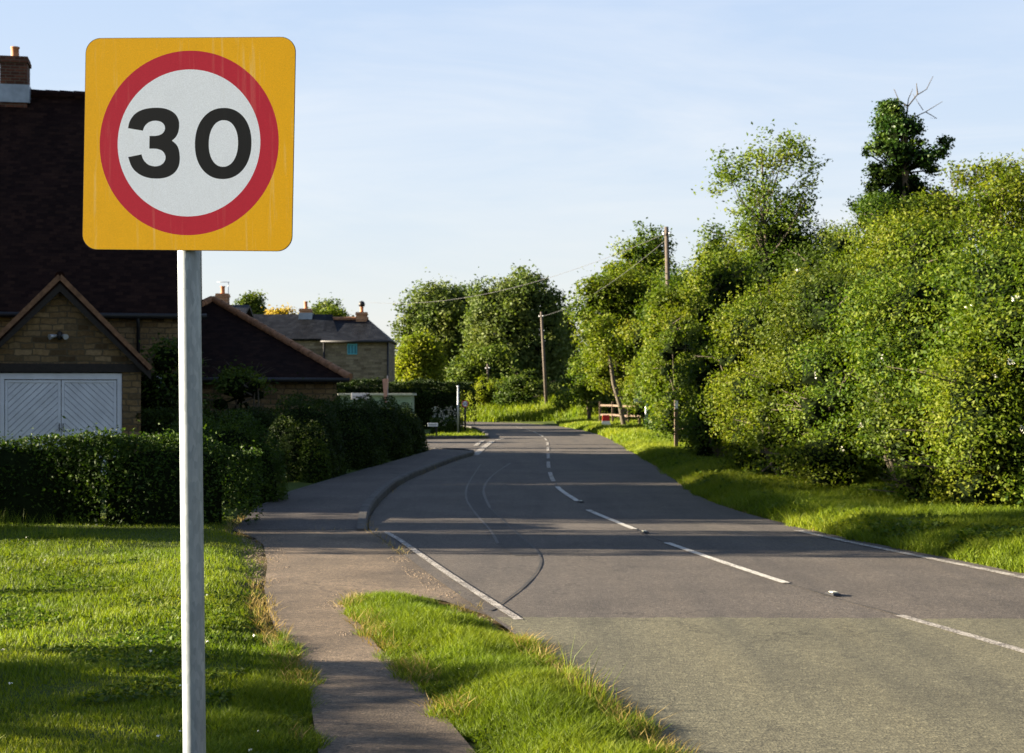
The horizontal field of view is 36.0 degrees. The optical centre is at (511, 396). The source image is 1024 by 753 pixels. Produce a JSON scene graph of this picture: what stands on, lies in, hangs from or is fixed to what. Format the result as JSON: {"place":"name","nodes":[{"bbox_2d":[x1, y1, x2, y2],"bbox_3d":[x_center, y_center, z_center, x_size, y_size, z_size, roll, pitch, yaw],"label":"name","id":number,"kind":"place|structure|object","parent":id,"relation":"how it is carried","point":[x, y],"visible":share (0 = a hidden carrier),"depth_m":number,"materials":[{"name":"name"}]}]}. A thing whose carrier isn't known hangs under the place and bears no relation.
{"place":"outdoors","nodes":[
{"label":"outdoors","id":0,"kind":"place"},
{"bbox_2d":[233,449,467,531],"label":"footway","id":1,"kind":"structure","parent":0,"point":[335,503],"depth_m":23.34,"materials":[{"name":"asphalt"}]},
{"bbox_2d":[262,467,371,504],"bbox_3d":[-3.410,1.554,28.503,0.231,0.001,11.812,0,0,2],"label":"footway edging","id":2,"kind":"object","parent":1,"relation":"on","point":[318,483],"visible":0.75,"depth_m":28.37,"materials":[{"name":"concrete"}]},
{"bbox_2d":[235,530,488,752],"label":"path","id":3,"kind":"structure","parent":0,"point":[363,710],"depth_m":10.95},
{"bbox_2d":[226,533,510,750],"bbox_3d":[-1.249,1.644,13.190,2.070,0.023,12.266,0,0,-11],"label":"grit","id":4,"kind":"object","parent":3,"relation":"on","point":[260,543],"visible":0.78,"depth_m":15.15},
{"bbox_2d":[425,439,488,451],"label":"side road","id":5,"kind":"structure","parent":0,"point":[454,443],"depth_m":55.08,"materials":[{"name":"asphalt"}]},
{"bbox_2d":[0,388,1022,752],"bbox_3d":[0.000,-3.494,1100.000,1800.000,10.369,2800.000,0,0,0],"label":"ground","id":6,"kind":"structure","parent":0,"point":[240,554],"depth_m":12.16,"materials":[{"name":"plant"}]},
{"bbox_2d":[0,416,134,523],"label":"clipped hedge","id":7,"kind":"object","parent":6,"relation":"on","point":[32,480],"visible":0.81,"depth_m":19.83,"materials":[{"name":"green plant"}]},
{"bbox_2d":[0,271,152,474],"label":"garage","id":8,"kind":"structure","parent":6,"relation":"on","point":[96,341],"depth_m":31.42,"materials":[{"name":"stone"}]},
{"bbox_2d":[5,380,60,448],"bbox_3d":[-9.530,0.650,31.337,1.067,1.945,0.092,0,0,-13],"label":"door leaf","id":9,"kind":"structure","parent":8,"relation":"in","point":[29,404],"depth_m":31.35,"materials":[{"name":"white wood"}]},
{"bbox_2d":[48,331,68,339],"bbox_3d":[-8.996,-1.205,31.284,0.414,0.180,0.231,0,0,0],"label":"security lamp","id":10,"kind":"object","parent":8,"relation":"attached to","point":[59,335],"visible":1,"depth_m":31.27,"materials":[{"name":"black plastic"}]},
{"bbox_2d":[62,380,116,474],"bbox_3d":[-8.481,0.650,31.603,1.067,1.945,0.044,0,0,-13],"label":"door leaf","id":11,"kind":"structure","parent":8,"relation":"in","point":[85,403],"depth_m":31.60,"materials":[{"name":"white plastic"}]},
{"bbox_2d":[139,333,214,450],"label":"climbing ivy","id":12,"kind":"object","parent":8,"relation":"attached to","point":[165,363],"visible":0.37,"depth_m":32.91,"materials":[{"name":"green plant"}]},
{"bbox_2d":[0,46,206,442],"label":"stone house","id":13,"kind":"structure","parent":6,"relation":"on","point":[130,297],"depth_m":36.83,"materials":[{"name":"stone"}]},
{"bbox_2d":[63,420,263,526],"bbox_3d":[-4.438,0.971,20.088,2.521,1.339,1.704,0,0,0],"label":"clipped hedge","id":14,"kind":"object","parent":6,"relation":"on","point":[149,489],"visible":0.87,"depth_m":19.81,"materials":[{"name":"green plant"}]},
{"bbox_2d":[82,37,295,752],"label":"speed limit sign","id":15,"kind":"object","parent":6,"relation":"on","point":[188,149],"visible":1,"depth_m":5.15,"materials":[{"name":"yellow metal"}]},
{"bbox_2d":[149,411,240,450],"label":"round bush","id":16,"kind":"object","parent":6,"relation":"on","point":[176,425],"visible":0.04,"depth_m":24.73,"materials":[{"name":"green plant"}]},
{"bbox_2d":[0,517,394,752],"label":"lawn grass","id":17,"kind":"structure","parent":6,"relation":"on","point":[169,706],"depth_m":10.25,"materials":[{"name":"plant"}]},
{"bbox_2d":[135,402,275,448],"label":"yew hedge","id":18,"kind":"object","parent":6,"relation":"on","point":[162,412],"visible":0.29,"depth_m":32.40,"materials":[{"name":"green plant"}]},
{"bbox_2d":[215,282,254,318],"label":"slate roofed house","id":19,"kind":"structure","parent":6,"relation":"on","point":[225,297],"depth_m":72.26,"materials":[{"name":"grey stone"}]},
{"bbox_2d":[202,359,278,435],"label":"garden shrub","id":20,"kind":"object","parent":6,"relation":"on","point":[239,385],"visible":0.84,"depth_m":35.56,"materials":[{"name":"green plant"}]},
{"bbox_2d":[202,398,291,509],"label":"round bush","id":21,"kind":"object","parent":6,"relation":"on","point":[237,437],"visible":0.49,"depth_m":23.25,"materials":[{"name":"green plant"}]},
{"bbox_2d":[232,289,268,313],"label":"oak tree","id":22,"kind":"object","parent":6,"relation":"on","point":[255,302],"visible":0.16,"depth_m":129.40,"materials":[{"name":"green plant"}]},
{"bbox_2d":[201,296,352,442],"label":"outbuilding","id":23,"kind":"structure","parent":6,"relation":"on","point":[230,333],"depth_m":38.99,"materials":[{"name":"stone"}]},
{"bbox_2d":[261,302,298,313],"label":"golden tree","id":24,"kind":"object","parent":6,"relation":"on","point":[280,310],"visible":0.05,"depth_m":124.56,"materials":[{"name":"yellow plant"}]},
{"bbox_2d":[264,372,349,483],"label":"yew hedge block","id":25,"kind":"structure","parent":6,"relation":"on","point":[291,428],"depth_m":30.55,"materials":[{"name":"green plant"}]},
{"bbox_2d":[295,434,333,483],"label":"round bush","id":26,"kind":"object","parent":6,"relation":"on","point":[318,457],"visible":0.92,"depth_m":29.73,"materials":[{"name":"green plant"}]},
{"bbox_2d":[0,522,644,752],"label":"clover","id":27,"kind":"object","parent":6,"relation":"on","point":[140,655],"visible":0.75,"depth_m":10.22,"materials":[{"name":"green plant"}]},
{"bbox_2d":[253,301,396,387],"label":"cottage","id":28,"kind":"structure","parent":6,"relation":"on","point":[360,345],"depth_m":88.35,"materials":[{"name":"brown stone"}]},
{"bbox_2d":[347,344,356,353],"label":"window","id":29,"kind":"structure","parent":28,"relation":"in","point":[351,348],"depth_m":87.95,"materials":[{"name":"teal paint"}]},
{"bbox_2d":[308,292,348,316],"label":"oak tree","id":30,"kind":"object","parent":6,"relation":"on","point":[315,308],"visible":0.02,"depth_m":149.41,"materials":[{"name":"green plant"}]},
{"bbox_2d":[317,299,353,316],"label":"oak tree","id":31,"kind":"object","parent":6,"relation":"on","point":[334,312],"visible":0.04,"depth_m":129.71,"materials":[{"name":"green plant"}]},
{"bbox_2d":[323,387,393,469],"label":"yew hedge block","id":32,"kind":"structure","parent":6,"relation":"on","point":[363,437],"depth_m":35.36,"materials":[{"name":"green plant"}]},
{"bbox_2d":[338,393,416,413],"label":"fence","id":33,"kind":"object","parent":6,"relation":"on","point":[399,397],"depth_m":66.00,"materials":[{"name":"green paint"}]},
{"bbox_2d":[382,375,388,401],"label":"agents board","id":34,"kind":"object","parent":6,"relation":"on","point":[385,385],"visible":0.57,"depth_m":54.00,"materials":[{"name":"brown wood"}]},
{"bbox_2d":[363,395,418,460],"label":"yew hedge block","id":35,"kind":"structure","parent":6,"relation":"on","point":[395,433],"depth_m":40.42,"materials":[{"name":"green plant"}]},
{"bbox_2d":[337,375,476,428],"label":"tall hedge","id":36,"kind":"object","parent":6,"relation":"on","point":[428,398],"visible":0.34,"depth_m":77.28,"materials":[{"name":"green plant"}]},
{"bbox_2d":[394,398,429,453],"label":"yew hedge block","id":37,"kind":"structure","parent":6,"relation":"on","point":[420,444],"depth_m":44.68,"materials":[{"name":"green plant"}]},
{"bbox_2d":[357,447,474,530],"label":"kerb","id":38,"kind":"structure","parent":6,"relation":"on","point":[368,507],"depth_m":28.11,"materials":[{"name":"concrete"}]},
{"bbox_2d":[395,327,450,387],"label":"willow tree","id":39,"kind":"object","parent":6,"relation":"on","point":[420,355],"visible":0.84,"depth_m":99.35,"materials":[{"name":"green plant"}]},
{"bbox_2d":[386,267,480,381],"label":"sycamore tree","id":40,"kind":"object","parent":6,"relation":"on","point":[437,316],"visible":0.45,"depth_m":120.47,"materials":[{"name":"green plant"}]},
{"bbox_2d":[177,588,703,752],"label":"verge grass","id":41,"kind":"structure","parent":6,"relation":"on","point":[531,695],"depth_m":8.46,"materials":[{"name":"plant"}]},
{"bbox_2d":[429,405,463,433],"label":"flower clump","id":42,"kind":"object","parent":6,"relation":"on","point":[451,425],"visible":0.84,"depth_m":66.73,"materials":[{"name":"green plant"}]},
{"bbox_2d":[421,427,487,438],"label":"plot grass","id":43,"kind":"structure","parent":6,"relation":"on","point":[471,432],"depth_m":64.28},
{"bbox_2d":[421,426,488,438],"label":"plot kerb","id":44,"kind":"structure","parent":6,"relation":"on","point":[461,437],"depth_m":61.14,"materials":[{"name":"concrete"}]},
{"bbox_2d":[461,374,504,404],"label":"bank shrub","id":45,"kind":"object","parent":6,"relation":"on","point":[484,390],"visible":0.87,"depth_m":107.26,"materials":[{"name":"green plant"}]},
{"bbox_2d":[443,340,526,398],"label":"sycamore tree","id":46,"kind":"object","parent":6,"relation":"on","point":[499,361],"visible":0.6,"depth_m":110.83,"materials":[{"name":"green plant"}]},
{"bbox_2d":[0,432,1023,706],"bbox_3d":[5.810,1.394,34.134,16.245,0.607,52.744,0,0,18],"label":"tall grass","id":47,"kind":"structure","parent":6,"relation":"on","point":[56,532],"depth_m":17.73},
{"bbox_2d":[454,259,578,389],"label":"sycamore tree","id":48,"kind":"object","parent":6,"relation":"on","point":[509,318],"visible":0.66,"depth_m":114.37,"materials":[{"name":"green plant"}]},
{"bbox_2d":[223,460,817,752],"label":"dry grass edge","id":49,"kind":"object","parent":6,"relation":"on","point":[268,616],"visible":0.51,"depth_m":9.76,"materials":[{"name":"plant"}]},
{"bbox_2d":[488,364,556,404],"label":"bank shrub","id":50,"kind":"object","parent":6,"relation":"on","point":[518,389],"visible":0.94,"depth_m":106.09,"materials":[{"name":"green plant"}]},
{"bbox_2d":[459,391,607,421],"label":"bank grass","id":51,"kind":"structure","parent":6,"relation":"on","point":[538,409],"depth_m":101.29,"materials":[{"name":"plant"}]},
{"bbox_2d":[539,312,547,404],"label":"telegraph pole","id":52,"kind":"object","parent":6,"relation":"on","point":[541,315],"visible":0.92,"depth_m":103.92,"materials":[{"name":"brown wood"}]},
{"bbox_2d":[533,378,569,396],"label":"bank shrub","id":53,"kind":"object","parent":6,"relation":"on","point":[551,388],"visible":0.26,"depth_m":108.83,"materials":[{"name":"green plant"}]},
{"bbox_2d":[544,306,584,389],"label":"sycamore tree","id":54,"kind":"object","parent":6,"relation":"on","point":[569,325],"visible":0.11,"depth_m":134.33,"materials":[{"name":"green plant"}]},
{"bbox_2d":[550,387,586,411],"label":"bank shrub","id":55,"kind":"object","parent":6,"relation":"on","point":[565,400],"visible":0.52,"depth_m":98.87,"materials":[{"name":"green plant"}]},
{"bbox_2d":[560,340,622,418],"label":"maple tree","id":56,"kind":"object","parent":6,"relation":"on","point":[582,392],"visible":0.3,"depth_m":91.56,"materials":[{"name":"green plant"}]},
{"bbox_2d":[579,311,631,425],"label":"leaning trunk tree","id":57,"kind":"object","parent":6,"relation":"on","point":[607,347],"visible":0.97,"depth_m":75.92,"materials":[{"name":"green plant"}]},
{"bbox_2d":[560,257,662,421],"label":"maple tree","id":58,"kind":"object","parent":6,"relation":"on","point":[617,296],"visible":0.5,"depth_m":81.36,"materials":[{"name":"green plant"}]},
{"bbox_2d":[583,389,641,420],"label":"bank shrub","id":59,"kind":"object","parent":6,"relation":"on","point":[609,398],"visible":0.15,"depth_m":89.42,"materials":[{"name":"green plant"}]},
{"bbox_2d":[553,411,672,443],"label":"verge grass","id":60,"kind":"structure","parent":6,"relation":"on","point":[615,430],"depth_m":71.92,"materials":[{"name":"plant"}]},
{"bbox_2d":[599,401,640,423],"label":"rail fence","id":61,"kind":"object","parent":6,"relation":"on","point":[612,414],"visible":0.32,"depth_m":82.95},
{"bbox_2d":[608,313,654,424],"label":"hazel bush","id":62,"kind":"object","parent":6,"relation":"on","point":[632,333],"visible":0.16,"depth_m":72.00,"materials":[{"name":"green plant"}]},
{"bbox_2d":[594,217,685,419],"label":"maple tree","id":63,"kind":"object","parent":6,"relation":"on","point":[655,258],"visible":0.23,"depth_m":87.30,"materials":[{"name":"green plant"}]},
{"bbox_2d":[632,353,662,431],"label":"hazel bush","id":64,"kind":"object","parent":6,"relation":"on","point":[647,422],"visible":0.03,"depth_m":59.34,"materials":[{"name":"green plant"}]},
{"bbox_2d":[615,265,696,418],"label":"hazel bush","id":65,"kind":"object","parent":6,"relation":"on","point":[676,279],"visible":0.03,"depth_m":62.73,"materials":[{"name":"green plant"}]},
{"bbox_2d":[624,277,695,428],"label":"maple tree","id":66,"kind":"object","parent":6,"relation":"on","point":[661,302],"visible":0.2,"depth_m":56.55,"materials":[{"name":"green plant"}]},
{"bbox_2d":[663,227,670,287],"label":"telegraph pole","id":67,"kind":"object","parent":6,"relation":"on","point":[667,262],"visible":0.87,"depth_m":61.93,"materials":[{"name":"brown wood"}]},
{"bbox_2d":[642,305,704,442],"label":"hazel bush","id":68,"kind":"object","parent":6,"relation":"on","point":[668,353],"visible":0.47,"depth_m":50.56,"materials":[{"name":"green plant"}]},
{"bbox_2d":[674,400,677,445],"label":"marked post","id":69,"kind":"object","parent":6,"relation":"on","point":[675,436],"visible":0.52,"depth_m":45.95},
{"bbox_2d":[672,254,724,364],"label":"maple tree","id":70,"kind":"object","parent":6,"relation":"on","point":[692,279],"visible":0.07,"depth_m":51.81,"materials":[{"name":"green plant"}]},
{"bbox_2d":[663,215,745,282],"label":"maple tree","id":71,"kind":"object","parent":6,"relation":"on","point":[712,245],"visible":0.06,"depth_m":66.61,"materials":[{"name":"green plant"}]},
{"bbox_2d":[665,327,747,458],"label":"hazel bush","id":72,"kind":"object","parent":6,"relation":"on","point":[705,439],"visible":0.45,"depth_m":38.09,"materials":[{"name":"green plant"}]},
{"bbox_2d":[661,245,771,455],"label":"hazel bush","id":73,"kind":"object","parent":6,"relation":"on","point":[719,280],"visible":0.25,"depth_m":40.11,"materials":[{"name":"green plant"}]},
{"bbox_2d":[674,267,817,469],"bbox_3d":[4.971,-0.487,31.678,3.324,4.194,4.193,0,0,19],"label":"hawthorn bush","id":74,"kind":"object","parent":6,"relation":"on","point":[731,396],"visible":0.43,"depth_m":31.36,"materials":[{"name":"green plant"}]},
{"bbox_2d":[683,227,814,434],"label":"field maple bush","id":75,"kind":"object","parent":6,"relation":"on","point":[734,253],"visible":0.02,"depth_m":45.10,"materials":[{"name":"green plant"}]},
{"bbox_2d":[691,119,832,298],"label":"ash tree","id":76,"kind":"object","parent":6,"relation":"on","point":[763,194],"visible":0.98,"depth_m":43.75,"materials":[{"name":"green plant"}]},
{"bbox_2d":[731,360,813,474],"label":"hazel bush","id":77,"kind":"object","parent":6,"relation":"on","point":[761,409],"visible":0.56,"depth_m":28.34,"materials":[{"name":"green plant"}]},
{"bbox_2d":[749,442,811,479],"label":"bramble bush","id":78,"kind":"object","parent":6,"relation":"on","point":[766,471],"visible":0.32,"depth_m":27.93,"materials":[{"name":"green plant"}]},
{"bbox_2d":[731,199,833,436],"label":"field maple bush","id":79,"kind":"object","parent":6,"relation":"on","point":[770,246],"visible":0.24,"depth_m":44.04,"materials":[{"name":"green plant"}]},
{"bbox_2d":[717,332,887,490],"bbox_3d":[5.092,0.167,25.462,2.911,2.881,2.476,0,0,26],"label":"hazel bush","id":80,"kind":"object","parent":6,"relation":"on","point":[819,371],"visible":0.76,"depth_m":25.17,"materials":[{"name":"green plant"}]},
{"bbox_2d":[717,250,892,480],"bbox_3d":[5.757,-0.511,27.684,3.748,4.202,5.353,0,0,23],"label":"hawthorn bush","id":81,"kind":"object","parent":6,"relation":"on","point":[795,326],"visible":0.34,"depth_m":27.37,"materials":[{"name":"green plant"}]},
{"bbox_2d":[744,218,872,431],"bbox_3d":[7.361,-1.279,35.637,3.933,5.648,5.455,0,0,0],"label":"field maple bush","id":82,"kind":"object","parent":6,"relation":"on","point":[835,246],"visible":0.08,"depth_m":35.89,"materials":[{"name":"green plant"}]},
{"bbox_2d":[614,432,1023,572],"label":"roadside grass","id":83,"kind":"structure","parent":6,"relation":"on","point":[738,495],"depth_m":20.30,"materials":[{"name":"plant"}]},
{"bbox_2d":[818,226,871,263],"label":"ash tree","id":84,"kind":"object","parent":6,"relation":"on","point":[840,238],"visible":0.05,"depth_m":47.67,"materials":[{"name":"green plant"}]},
{"bbox_2d":[782,231,975,485],"bbox_3d":[6.276,-0.513,24.484,3.956,4.180,4.614,0,0,0],"label":"elder bush","id":85,"kind":"object","parent":6,"relation":"on","point":[893,323],"visible":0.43,"depth_m":24.03,"materials":[{"name":"green plant"}]},
{"bbox_2d":[813,369,960,486],"bbox_3d":[6.059,0.583,23.059,2.612,1.955,2.269,0,0,-33],"label":"hazel bush","id":86,"kind":"object","parent":6,"relation":"on","point":[900,446],"visible":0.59,"depth_m":22.68,"materials":[{"name":"green plant"}]},
{"bbox_2d":[838,188,944,260],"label":"field maple bush","id":87,"kind":"object","parent":6,"relation":"on","point":[867,209],"visible":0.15,"depth_m":41.30,"materials":[{"name":"green plant"}]},
{"bbox_2d":[845,77,972,250],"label":"ivy clad tree","id":88,"kind":"object","parent":6,"relation":"on","point":[893,124],"visible":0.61,"depth_m":43.76,"materials":[{"name":"green plant"}]},
{"bbox_2d":[869,453,950,504],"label":"bramble bush","id":89,"kind":"object","parent":6,"relation":"on","point":[906,482],"visible":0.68,"depth_m":21.64,"materials":[{"name":"green plant"}]},
{"bbox_2d":[816,205,1008,309],"bbox_3d":[7.915,-1.117,31.460,5.323,5.387,5.394,0,0,28],"label":"field maple bush","id":90,"kind":"object","parent":6,"relation":"on","point":[852,254],"visible":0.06,"depth_m":30.66,"materials":[{"name":"green plant"}]},
{"bbox_2d":[838,198,991,294],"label":"field maple bush","id":91,"kind":"object","parent":6,"relation":"on","point":[919,231],"visible":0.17,"depth_m":30.02,"materials":[{"name":"green plant"}]},
{"bbox_2d":[857,211,1023,506],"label":"elder bush","id":92,"kind":"object","parent":6,"relation":"on","point":[994,308],"visible":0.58,"depth_m":21.34,"materials":[{"name":"green plant"}]},
{"bbox_2d":[882,328,1023,508],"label":"hazel bush","id":93,"kind":"object","parent":6,"relation":"on","point":[973,481],"visible":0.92,"depth_m":20.26,"materials":[{"name":"green plant"}]},
{"bbox_2d":[902,149,1023,231],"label":"ash tree","id":94,"kind":"object","parent":6,"relation":"on","point":[958,180],"visible":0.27,"depth_m":42.21,"materials":[{"name":"green plant"}]},
{"bbox_2d":[942,220,1023,289],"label":"field maple bush","id":95,"kind":"object","parent":6,"relation":"on","point":[1015,240],"visible":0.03,"depth_m":29.51,"materials":[{"name":"green plant"}]},
{"bbox_2d":[944,152,1023,259],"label":"hawthorn tree","id":96,"kind":"object","parent":6,"relation":"on","point":[1009,186],"visible":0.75,"depth_m":39.76,"materials":[{"name":"green plant"}]},
{"bbox_2d":[0,0,1023,354],"label":"sky","id":97,"kind":"structure","parent":0,"point":[455,138],"materials":[{"name":"blue"}]},
{"bbox_2d":[369,422,1023,752],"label":"road","id":98,"kind":"structure","parent":0,"point":[593,565],"depth_m":16.52,"materials":[{"name":"asphalt"}]},
{"bbox_2d":[384,532,521,618],"bbox_3d":[-0.738,1.642,15.350,0.089,0.001,7.664,0,0,-12],"label":"edge marking","id":99,"kind":"object","parent":98,"relation":"on","point":[470,587],"visible":1,"depth_m":14.04,"materials":[{"name":"paint"}]},
{"bbox_2d":[465,464,498,542],"bbox_3d":[-0.637,1.645,27.784,0.385,0.001,20.294,0,0,-2],"label":"trench joint","id":100,"kind":"object","parent":98,"relation":"on","point":[486,525],"visible":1,"depth_m":22.09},
{"bbox_2d":[467,490,537,555],"bbox_3d":[-0.314,1.646,21.999,0.391,0.001,11.504,0,0,-4],"label":"trench patch","id":101,"kind":"object","parent":98,"relation":"on","point":[511,541],"visible":1,"depth_m":19.45,"materials":[{"name":"asphalt"}]},
{"bbox_2d":[489,508,541,610],"bbox_3d":[0.009,1.644,17.666,0.540,0.001,11.157,0,0,-1],"label":"trench joint","id":102,"kind":"object","parent":98,"relation":"on","point":[530,579],"visible":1,"depth_m":15.39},
{"bbox_2d":[587,510,636,528],"bbox_3d":[1.302,1.642,21.143,0.096,0.001,3.316,0,0,-7],"label":"marking","id":103,"kind":"object","parent":98,"relation":"on","point":[611,519],"visible":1,"depth_m":20.98,"materials":[{"name":"paint"}]},
{"bbox_2d":[552,481,899,614],"bbox_3d":[2.029,1.645,19.323,1.073,0.001,27.313,0,0,-7],"label":"tar seam","id":104,"kind":"object","parent":98,"relation":"on","point":[787,583],"visible":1,"depth_m":13.27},
{"bbox_2d":[666,542,788,582],"bbox_3d":[2.070,1.642,15.778,0.098,0.001,3.860,0,0,-10],"label":"marking","id":105,"kind":"object","parent":98,"relation":"on","point":[730,564],"visible":1,"depth_m":15.37,"materials":[{"name":"paint"}]},
{"bbox_2d":[496,617,1023,752],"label":"surfacing patch","id":106,"kind":"object","parent":98,"relation":"on","point":[804,685],"visible":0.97,"depth_m":9.19,"materials":[{"name":"asphalt"}]},
{"bbox_2d":[896,615,1023,652],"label":"marking","id":107,"kind":"object","parent":106,"relation":"on","point":[966,634],"visible":1,"depth_m":10.90,"materials":[{"name":"paint"}]},
{"bbox_2d":[795,530,1023,577],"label":"edge marking","id":108,"kind":"object","parent":98,"relation":"on","point":[1000,572],"visible":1,"depth_m":16.24,"materials":[{"name":"paint"}]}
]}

